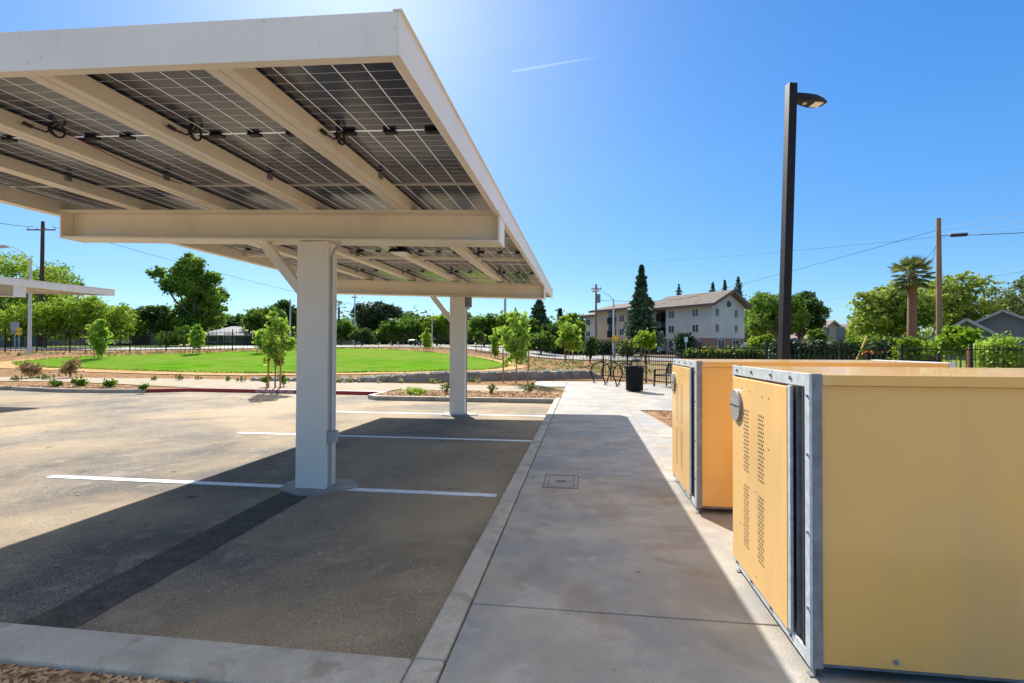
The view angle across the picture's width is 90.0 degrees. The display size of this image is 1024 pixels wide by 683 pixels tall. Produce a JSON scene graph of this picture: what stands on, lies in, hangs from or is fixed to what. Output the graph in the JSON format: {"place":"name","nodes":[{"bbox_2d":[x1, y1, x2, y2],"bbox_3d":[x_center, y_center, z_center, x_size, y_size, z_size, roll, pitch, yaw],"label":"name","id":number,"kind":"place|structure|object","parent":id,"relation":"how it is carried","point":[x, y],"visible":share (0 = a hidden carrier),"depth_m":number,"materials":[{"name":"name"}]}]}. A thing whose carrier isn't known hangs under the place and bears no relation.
{"place":"outdoors","nodes":[
{"label":"outdoors","id":0,"kind":"place"},
{"bbox_2d":[0,382,180,388],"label":"mulch bed","id":1,"kind":"object","parent":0,"point":[42,383],"visible":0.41,"depth_m":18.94,"materials":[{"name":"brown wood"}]},
{"bbox_2d":[0,663,195,682],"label":"mulch bed","id":2,"kind":"object","parent":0,"point":[55,678],"depth_m":2.22,"materials":[{"name":"brown wood"}]},
{"bbox_2d":[0,345,254,346],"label":"grass verge","id":3,"kind":"object","parent":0,"point":[135,346],"depth_m":58.68,"materials":[{"name":"green plant"}]},
{"bbox_2d":[0,245,85,345],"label":"tree","id":4,"kind":"object","parent":3,"relation":"on","point":[22,267],"visible":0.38,"depth_m":58.48,"materials":[{"name":"green plant"}]},
{"bbox_2d":[24,266,84,300],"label":"tree","id":5,"kind":"object","parent":3,"relation":"on","point":[82,283],"visible":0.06,"depth_m":65.62,"materials":[{"name":"green plant"}]},
{"bbox_2d":[213,313,245,329],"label":"tree","id":6,"kind":"object","parent":3,"relation":"on","point":[235,319],"visible":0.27,"depth_m":84.62,"materials":[{"name":"green plant"}]},
{"bbox_2d":[11,348,512,372],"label":"lawn","id":7,"kind":"structure","parent":0,"point":[360,360],"depth_m":32.36,"materials":[{"name":"green plant"}]},
{"bbox_2d":[0,351,525,374],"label":"granite path","id":8,"kind":"structure","parent":0,"point":[6,364],"depth_m":26.07,"materials":[{"name":"gravel"}]},
{"bbox_2d":[0,377,526,390],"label":"sidewalk","id":9,"kind":"structure","parent":0,"point":[247,384],"depth_m":19.06,"materials":[{"name":"concrete"}]},
{"bbox_2d":[253,310,296,387],"bbox_3d":[-8.066,0.409,17.597,1.486,2.973,1.556,0,-1,8],"label":"young tree","id":10,"kind":"object","parent":9,"relation":"on","point":[273,349],"visible":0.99,"depth_m":17.51,"materials":[{"name":"green plant"}]},
{"bbox_2d":[0,390,551,662],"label":"parking lot","id":11,"kind":"structure","parent":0,"point":[379,575],"depth_m":4.73,"materials":[{"name":"grey asphalt"}]},
{"bbox_2d":[0,276,114,297],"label":"solar carport","id":12,"kind":"object","parent":11,"relation":"on","point":[14,287],"visible":1,"depth_m":14.74,"materials":[{"name":"beige metal"}]},
{"bbox_2d":[21,492,307,628],"bbox_3d":[-2.388,1.559,3.976,0.366,0.001,2.761,0,-1,6],"label":"asphalt patch","id":13,"kind":"object","parent":11,"relation":"on","point":[86,606],"visible":0.94,"depth_m":3.49,"materials":[{"name":"black asphalt"}]},
{"bbox_2d":[146,388,382,394],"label":"red kerb","id":14,"kind":"structure","parent":11,"relation":"on","point":[344,392],"depth_m":17.07,"materials":[{"name":"paint"}]},
{"bbox_2d":[45,475,496,496],"bbox_3d":[-2.776,1.578,5.619,5.280,0.004,0.110,0,-1,8],"label":"parking line","id":15,"kind":"object","parent":11,"relation":"on","point":[279,486],"visible":1,"depth_m":5.64,"materials":[{"name":"paint"}]},
{"bbox_2d":[0,8,552,496],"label":"solar carport","id":16,"kind":"object","parent":11,"relation":"on","point":[320,164],"visible":0.99,"depth_m":4.34,"materials":[{"name":"beige metal"}]},
{"bbox_2d":[238,432,531,441],"bbox_3d":[-2.257,1.619,8.706,5.230,0.004,0.110,0,-1,8],"label":"parking line","id":17,"kind":"object","parent":11,"relation":"on","point":[396,437],"visible":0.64,"depth_m":8.63,"materials":[{"name":"paint"}]},
{"bbox_2d":[0,346,650,385],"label":"mulch slope","id":18,"kind":"structure","parent":0,"point":[8,372],"depth_m":26.66,"materials":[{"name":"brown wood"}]},
{"bbox_2d":[0,294,83,346],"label":"tree","id":19,"kind":"object","parent":18,"relation":"on","point":[20,316],"visible":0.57,"depth_m":48.55,"materials":[{"name":"green plant"}]},
{"bbox_2d":[85,319,113,357],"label":"young tree","id":20,"kind":"object","parent":18,"relation":"on","point":[99,336],"visible":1,"depth_m":32.84,"materials":[{"name":"green plant"}]},
{"bbox_2d":[155,330,179,346],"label":"tree","id":21,"kind":"object","parent":18,"relation":"on","point":[160,337],"visible":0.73,"depth_m":55.40,"materials":[{"name":"green plant"}]},
{"bbox_2d":[171,325,191,346],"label":"tree","id":22,"kind":"object","parent":18,"relation":"on","point":[179,334],"visible":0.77,"depth_m":55.35,"materials":[{"name":"green plant"}]},
{"bbox_2d":[186,323,207,353],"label":"young tree","id":23,"kind":"object","parent":18,"relation":"on","point":[197,337],"visible":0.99,"depth_m":37.86,"materials":[{"name":"green plant"}]},
{"bbox_2d":[0,327,439,352],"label":"metal fence","id":24,"kind":"object","parent":18,"relation":"on","point":[90,350],"visible":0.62,"depth_m":39.49,"materials":[{"name":"black metal"}]},
{"bbox_2d":[0,346,652,382],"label":"ground plants","id":25,"kind":"object","parent":18,"relation":"on","point":[568,366],"visible":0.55,"depth_m":35.59,"materials":[{"name":"plant"}]},
{"bbox_2d":[488,327,501,357],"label":"young tree","id":26,"kind":"object","parent":18,"relation":"on","point":[494,350],"visible":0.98,"depth_m":43.83,"materials":[{"name":"green plant"}]},
{"bbox_2d":[493,310,536,382],"bbox_3d":[0.090,0.344,20.208,1.639,3.200,1.671,0,-1,-21],"label":"young tree","id":27,"kind":"object","parent":18,"relation":"on","point":[519,334],"visible":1,"depth_m":20.12,"materials":[{"name":"green plant"}]},
{"bbox_2d":[440,334,640,362],"bbox_3d":[-0.004,0.349,47.987,1.692,2.882,27.634,1,-1,-40],"label":"metal fence","id":28,"kind":"object","parent":18,"relation":"on","point":[480,342],"visible":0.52,"depth_m":43.92,"materials":[{"name":"black metal"}]},
{"bbox_2d":[527,331,556,353],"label":"tree","id":29,"kind":"object","parent":18,"relation":"on","point":[546,336],"visible":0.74,"depth_m":57.06,"materials":[{"name":"green plant"}]},
{"bbox_2d":[538,321,561,352],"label":"tree","id":30,"kind":"object","parent":18,"relation":"on","point":[553,329],"visible":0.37,"depth_m":65.14,"materials":[{"name":"green plant"}]},
{"bbox_2d":[555,321,582,363],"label":"young tree","id":31,"kind":"object","parent":18,"relation":"on","point":[570,338],"visible":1,"depth_m":35.75,"materials":[{"name":"green plant"}]},
{"bbox_2d":[582,336,600,358],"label":"tree","id":32,"kind":"object","parent":18,"relation":"on","point":[594,344],"visible":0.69,"depth_m":49.72,"materials":[{"name":"green plant"}]},
{"bbox_2d":[0,344,675,393],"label":"dirt field","id":33,"kind":"structure","parent":0,"point":[662,364],"depth_m":22.11,"materials":[{"name":"brown soil"}]},
{"bbox_2d":[0,299,52,346],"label":"tree","id":34,"kind":"object","parent":33,"relation":"on","point":[6,305],"visible":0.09,"depth_m":52.45,"materials":[{"name":"green plant"}]},
{"bbox_2d":[15,359,51,377],"bbox_3d":[-21.132,1.199,22.517,1.218,0.864,1.169,0,-1,8],"label":"shrub","id":35,"kind":"object","parent":33,"relation":"on","point":[32,369],"visible":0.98,"depth_m":22.30,"materials":[{"name":"brown plant"}]},
{"bbox_2d":[26,221,55,346],"bbox_3d":[-47.816,-5.663,52.073,2.900,13.148,0.438,0,-1,0],"label":"utility pole","id":36,"kind":"object","parent":33,"relation":"on","point":[43,229],"visible":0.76,"depth_m":51.98,"materials":[{"name":"brown wood"}]},
{"bbox_2d":[0,328,89,345],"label":"house","id":37,"kind":"structure","parent":33,"relation":"on","point":[16,342],"depth_m":63.55,"materials":[{"name":"grey"}]},
{"bbox_2d":[54,355,83,377],"bbox_3d":[-19.739,1.117,22.910,0.886,1.028,1.350,1,-1,-24],"label":"shrub","id":38,"kind":"object","parent":33,"relation":"on","point":[70,366],"visible":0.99,"depth_m":22.72,"materials":[{"name":"brown plant"}]},
{"bbox_2d":[38,295,141,347],"bbox_3d":[-41.230,-1.874,50.108,7.840,5.633,8.269,0,-1,8],"label":"tree","id":39,"kind":"object","parent":33,"relation":"on","point":[91,309],"visible":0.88,"depth_m":48.46,"materials":[{"name":"green plant"}]},
{"bbox_2d":[111,316,147,345],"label":"tree","id":40,"kind":"object","parent":33,"relation":"on","point":[139,326],"visible":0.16,"depth_m":62.71,"materials":[{"name":"green plant"}]},
{"bbox_2d":[136,304,178,345],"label":"tree","id":41,"kind":"object","parent":33,"relation":"on","point":[163,315],"visible":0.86,"depth_m":65.28,"materials":[{"name":"green plant"}]},
{"bbox_2d":[144,251,231,345],"bbox_3d":[-40.969,-5.339,66.305,10.922,12.530,7.547,0,-1,8],"label":"oak tree","id":42,"kind":"object","parent":33,"relation":"on","point":[202,300],"visible":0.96,"depth_m":64.86,"materials":[{"name":"green plant"}]},
{"bbox_2d":[237,305,287,337],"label":"tree","id":43,"kind":"object","parent":33,"relation":"on","point":[253,319],"visible":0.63,"depth_m":78.43,"materials":[{"name":"green plant"}]},
{"bbox_2d":[266,299,296,332],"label":"tree","id":44,"kind":"object","parent":33,"relation":"on","point":[283,304],"visible":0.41,"depth_m":94.02,"materials":[{"name":"green plant"}]},
{"bbox_2d":[336,320,356,344],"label":"tree","id":45,"kind":"object","parent":33,"relation":"on","point":[345,328],"visible":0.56,"depth_m":82.96,"materials":[{"name":"green plant"}]},
{"bbox_2d":[349,327,375,345],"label":"tree","id":46,"kind":"object","parent":33,"relation":"on","point":[356,336],"visible":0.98,"depth_m":76.83,"materials":[{"name":"green plant"}]},
{"bbox_2d":[345,300,405,344],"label":"tree","id":47,"kind":"object","parent":33,"relation":"on","point":[370,317],"visible":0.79,"depth_m":102.87,"materials":[{"name":"green plant"}]},
{"bbox_2d":[373,318,414,345],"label":"tree","id":48,"kind":"object","parent":33,"relation":"on","point":[393,326],"visible":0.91,"depth_m":78.94,"materials":[{"name":"green plant"}]},
{"bbox_2d":[399,316,427,345],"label":"tree","id":49,"kind":"object","parent":33,"relation":"on","point":[414,323],"visible":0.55,"depth_m":82.19,"materials":[{"name":"green plant"}]},
{"bbox_2d":[417,314,449,345],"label":"tree","id":50,"kind":"object","parent":33,"relation":"on","point":[441,325],"visible":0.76,"depth_m":82.63,"materials":[{"name":"green plant"}]},
{"bbox_2d":[467,313,500,346],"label":"tree","id":51,"kind":"object","parent":33,"relation":"on","point":[484,324],"visible":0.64,"depth_m":76.46,"materials":[{"name":"green plant"}]},
{"bbox_2d":[492,309,521,341],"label":"tree","id":52,"kind":"object","parent":33,"relation":"on","point":[500,320],"visible":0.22,"depth_m":76.24,"materials":[{"name":"green plant"}]},
{"bbox_2d":[523,317,541,335],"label":"tree","id":53,"kind":"object","parent":33,"relation":"on","point":[535,328],"visible":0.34,"depth_m":70.92,"materials":[{"name":"green plant"}]},
{"bbox_2d":[555,310,587,335],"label":"tree","id":54,"kind":"object","parent":33,"relation":"on","point":[570,316],"visible":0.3,"depth_m":69.41,"materials":[{"name":"green plant"}]},
{"bbox_2d":[552,339,617,354],"bbox_3d":[8.851,0.691,63.914,9.640,2.174,2.611,0,-1,-2],"label":"hedge","id":55,"kind":"object","parent":33,"relation":"on","point":[605,345],"visible":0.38,"depth_m":63.56,"materials":[{"name":"green plant"}]},
{"bbox_2d":[615,338,638,356],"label":"tree","id":56,"kind":"object","parent":33,"relation":"on","point":[626,343],"visible":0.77,"depth_m":55.54,"materials":[{"name":"green plant"}]},
{"bbox_2d":[629,328,656,362],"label":"young tree","id":57,"kind":"object","parent":33,"relation":"on","point":[647,341],"visible":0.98,"depth_m":39.79,"materials":[{"name":"green plant"}]},
{"bbox_2d":[623,264,666,355],"bbox_3d":[15.669,-3.687,62.195,6.031,11.481,6.514,0,-1,8],"label":"conifer","id":58,"kind":"object","parent":33,"relation":"on","point":[642,318],"visible":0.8,"depth_m":61.45,"materials":[{"name":"green plant"}]},
{"bbox_2d":[670,332,696,357],"bbox_3d":[17.382,0.528,52.027,2.556,3.255,2.605,0,-1,8],"label":"bush","id":59,"kind":"object","parent":33,"relation":"on","point":[680,344],"visible":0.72,"depth_m":51.58,"materials":[{"name":"green plant"}]},
{"bbox_2d":[680,344,772,358],"bbox_3d":[20.833,1.040,48.959,9.205,1.654,2.337,0,-1,14],"label":"hedge","id":60,"kind":"object","parent":33,"relation":"on","point":[692,354],"visible":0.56,"depth_m":48.72,"materials":[{"name":"green plant"}]},
{"bbox_2d":[746,334,775,349],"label":"tree","id":61,"kind":"object","parent":33,"relation":"on","point":[759,340],"visible":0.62,"depth_m":51.35,"materials":[{"name":"green plant"}]},
{"bbox_2d":[603,350,940,383],"bbox_3d":[7.922,0.999,18.599,11.809,1.331,2.635,0,-1,39],"label":"metal fence","id":62,"kind":"object","parent":33,"relation":"on","point":[611,355],"visible":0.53,"depth_m":19.01,"materials":[{"name":"black metal"}]},
{"bbox_2d":[699,343,1023,367],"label":"metal fence","id":63,"kind":"object","parent":33,"relation":"on","point":[901,349],"visible":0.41,"depth_m":17.86,"materials":[{"name":"black metal"}]},
{"bbox_2d":[917,270,1012,335],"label":"tree","id":64,"kind":"object","parent":33,"relation":"on","point":[964,306],"visible":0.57,"depth_m":65.40,"materials":[{"name":"green plant"}]},
{"bbox_2d":[956,331,1023,367],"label":"bush","id":65,"kind":"object","parent":33,"relation":"on","point":[1009,341],"visible":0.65,"depth_m":21.17,"materials":[{"name":"green plant"}]},
{"bbox_2d":[0,345,677,360],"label":"road","id":66,"kind":"structure","parent":0,"point":[544,354],"depth_m":53.53,"materials":[{"name":"grey asphalt"}]},
{"bbox_2d":[376,389,561,398],"bbox_3d":[-1.266,1.609,15.647,5.530,0.001,2.080,0,-1,8],"label":"mulch bed","id":67,"kind":"object","parent":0,"point":[559,395],"visible":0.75,"depth_m":15.46,"materials":[{"name":"brown wood"}]},
{"bbox_2d":[0,0,1023,344],"label":"sky","id":68,"kind":"structure","parent":0,"point":[616,135],"materials":[{"name":"blue"}]},
{"bbox_2d":[438,381,1014,682],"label":"walkway","id":69,"kind":"structure","parent":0,"point":[567,593],"depth_m":3.03,"materials":[{"name":"concrete"}]},
{"bbox_2d":[542,474,578,488],"bbox_3d":[0.517,1.477,5.381,0.360,0.026,0.540,0,-1,8],"label":"utility cover","id":70,"kind":"object","parent":69,"relation":"in","point":[561,481],"visible":0.96,"depth_m":5.36,"materials":[{"name":"concrete"}]},
{"bbox_2d":[624,358,644,390],"bbox_3d":[4.004,1.074,16.738,0.680,1.045,0.680,0,-1,8],"label":"trash can","id":71,"kind":"object","parent":69,"relation":"on","point":[634,377],"visible":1,"depth_m":16.52,"materials":[{"name":"black metal"}]},
{"bbox_2d":[777,82,826,359],"bbox_3d":[4.591,-1.310,8.238,0.770,5.675,0.400,2,-1,-4],"label":"parking lamp","id":72,"kind":"object","parent":69,"relation":"on","point":[794,98],"visible":0.81,"depth_m":8.18,"materials":[{"name":"brown metal"}]},
{"bbox_2d":[671,358,955,513],"bbox_3d":[2.602,0.822,4.752,2.021,1.294,1.118,0,-1,8],"label":"bike locker","id":73,"kind":"object","parent":69,"relation":"on","point":[702,442],"visible":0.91,"depth_m":4.33,"materials":[{"name":"metal"}]},
{"bbox_2d":[730,365,1023,682],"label":"bike locker","id":74,"kind":"object","parent":69,"relation":"on","point":[878,519],"visible":1,"depth_m":2.14,"materials":[{"name":"yellow metal"}]},
{"bbox_2d":[944,359,977,367],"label":"house lawn","id":75,"kind":"structure","parent":0,"point":[958,361],"depth_m":42.16,"materials":[{"name":"green plant"}]},
{"bbox_2d":[762,334,925,359],"bbox_3d":[20.790,0.674,31.962,9.625,2.264,3.003,0,-1,19],"label":"hedge","id":76,"kind":"object","parent":75,"relation":"on","point":[846,347],"visible":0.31,"depth_m":31.82,"materials":[{"name":"green plant"}]},
{"bbox_2d":[829,327,905,345],"bbox_3d":[29.192,0.282,42.072,7.699,3.074,3.270,0,-1,8],"label":"hedge","id":77,"kind":"object","parent":75,"relation":"on","point":[862,338],"visible":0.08,"depth_m":41.88,"materials":[{"name":"green plant"}]},
{"bbox_2d":[845,280,944,342],"bbox_3d":[41.773,-2.295,56.301,8.744,8.783,8.040,0,-1,37],"label":"tree","id":78,"kind":"object","parent":75,"relation":"on","point":[871,308],"visible":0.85,"depth_m":55.14,"materials":[{"name":"green plant"}]},
{"bbox_2d":[886,335,928,361],"bbox_3d":[20.931,0.675,26.986,1.815,2.175,1.907,0,-1,8],"label":"bush","id":79,"kind":"object","parent":75,"relation":"on","point":[910,341],"visible":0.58,"depth_m":26.73,"materials":[{"name":"green plant"}]},
{"bbox_2d":[887,254,935,337],"bbox_3d":[23.384,-1.636,29.978,2.606,7.090,2.326,0,-1,-11],"label":"palm tree","id":80,"kind":"object","parent":75,"relation":"on","point":[914,282],"visible":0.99,"depth_m":29.84,"materials":[{"name":"green plant"}]},
{"bbox_2d":[936,218,942,361],"bbox_3d":[20.881,-2.017,25.029,0.288,8.025,0.288,0,-1,0],"label":"utility pole","id":81,"kind":"object","parent":75,"relation":"on","point":[939,315],"visible":0.6,"depth_m":24.96,"materials":[{"name":"brown wood"}]},
{"bbox_2d":[920,322,985,367],"bbox_3d":[20.935,0.540,23.935,2.509,2.906,2.598,0,-1,8],"label":"young tree","id":82,"kind":"object","parent":75,"relation":"on","point":[949,336],"visible":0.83,"depth_m":23.88,"materials":[{"name":"green plant"}]},
{"bbox_2d":[928,318,1003,358],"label":"house","id":83,"kind":"structure","parent":75,"relation":"on","point":[967,322],"depth_m":49.93,"materials":[{"name":"grey"}]},
{"bbox_2d":[974,310,1023,353],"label":"house","id":84,"kind":"structure","parent":75,"relation":"on","point":[1001,322],"depth_m":55.14,"materials":[{"name":"grey"}]},
{"bbox_3d":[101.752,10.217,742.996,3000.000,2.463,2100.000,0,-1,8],"label":"ground","id":85,"kind":"structure","parent":0,"visible":0},
{"bbox_2d":[0,244,31,354],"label":"street lamp","id":86,"kind":"object","parent":85,"relation":"on","point":[29,342],"visible":0.87,"depth_m":35.98,"materials":[{"name":"metal"}]},
{"bbox_2d":[0,386,145,392],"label":"kerb","id":87,"kind":"structure","parent":85,"relation":"on","point":[64,390],"depth_m":16.89,"materials":[{"name":"concrete"}]},
{"bbox_2d":[107,332,164,345],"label":"house","id":88,"kind":"structure","parent":85,"relation":"on","point":[148,339],"depth_m":71.86,"materials":[{"name":"grey"}]},
{"bbox_2d":[0,622,411,682],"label":"kerb","id":89,"kind":"structure","parent":85,"relation":"on","point":[154,657],"depth_m":2.30,"materials":[{"name":"concrete"}]},
{"bbox_2d":[204,326,255,344],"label":"house","id":90,"kind":"structure","parent":85,"relation":"on","point":[240,339],"depth_m":78.01,"materials":[{"name":"white"}]},
{"bbox_2d":[402,659,443,682],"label":"kerb","id":91,"kind":"structure","parent":85,"relation":"on","point":[424,671],"depth_m":2.21,"materials":[{"name":"concrete"}]},
{"bbox_2d":[250,369,603,382],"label":"stone edge wall","id":92,"kind":"structure","parent":85,"relation":"on","point":[545,374],"depth_m":21.37,"materials":[{"name":"stone"}]},
{"bbox_2d":[368,391,553,402],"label":"kerb","id":93,"kind":"structure","parent":85,"relation":"on","point":[374,396],"depth_m":14.45,"materials":[{"name":"concrete"}]},
{"bbox_2d":[415,398,559,665],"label":"kerb","id":94,"kind":"structure","parent":85,"relation":"on","point":[439,642],"depth_m":3.21,"materials":[{"name":"concrete"}]},
{"bbox_2d":[529,300,551,326],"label":"conifer","id":95,"kind":"object","parent":85,"relation":"on","point":[538,311],"visible":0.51,"depth_m":73.44,"materials":[{"name":"green plant"}]},
{"bbox_2d":[157,307,935,344],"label":"wood","id":96,"kind":"object","parent":85,"relation":"on","point":[746,335],"visible":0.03,"depth_m":144.18,"materials":[{"name":"green plant"}]},
{"bbox_2d":[578,289,751,354],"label":"apartment building","id":97,"kind":"structure","parent":85,"relation":"on","point":[715,318],"depth_m":69.53,"materials":[{"name":"grey paint"}]},
{"bbox_2d":[744,290,811,340],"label":"tree","id":98,"kind":"object","parent":85,"relation":"on","point":[763,312],"visible":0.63,"depth_m":82.39,"materials":[{"name":"green plant"}]},
{"bbox_2d":[791,290,831,340],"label":"tree","id":99,"kind":"object","parent":85,"relation":"on","point":[813,304],"visible":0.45,"depth_m":85.90,"materials":[{"name":"green plant"}]},
{"bbox_2d":[790,320,846,343],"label":"house","id":100,"kind":"structure","parent":85,"relation":"on","point":[830,330],"depth_m":98.03,"materials":[{"name":"beige paint"}]},
{"bbox_2d":[981,270,1023,316],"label":"tree","id":101,"kind":"object","parent":85,"relation":"on","point":[1014,301],"visible":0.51,"depth_m":65.90,"materials":[{"name":"green plant"}]},
{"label":"parking apron","id":102,"kind":"structure","parent":0,"visible":0},
{"bbox_2d":[805,328,830,341],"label":"tree","id":103,"kind":"object","parent":102,"relation":"on","point":[815,334],"visible":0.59,"depth_m":69.70,"materials":[{"name":"green plant"}]},
{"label":"walkway base","id":104,"kind":"structure","parent":0,"visible":0},
{"bbox_2d":[626,406,671,433],"bbox_3d":[2.757,1.592,10.402,0.554,0.100,3.991,0,-1,8],"label":"walkway edge","id":105,"kind":"object","parent":104,"relation":"on","point":[647,423],"visible":0.59,"depth_m":9.55,"materials":[{"name":"concrete"}]},
{"bbox_2d":[642,411,671,427],"bbox_3d":[4.323,1.600,9.804,3.290,0.080,3.220,0,-1,8],"label":"planting bed","id":106,"kind":"object","parent":104,"relation":"on","point":[657,415],"depth_m":10.70,"materials":[{"name":"brown soil"}]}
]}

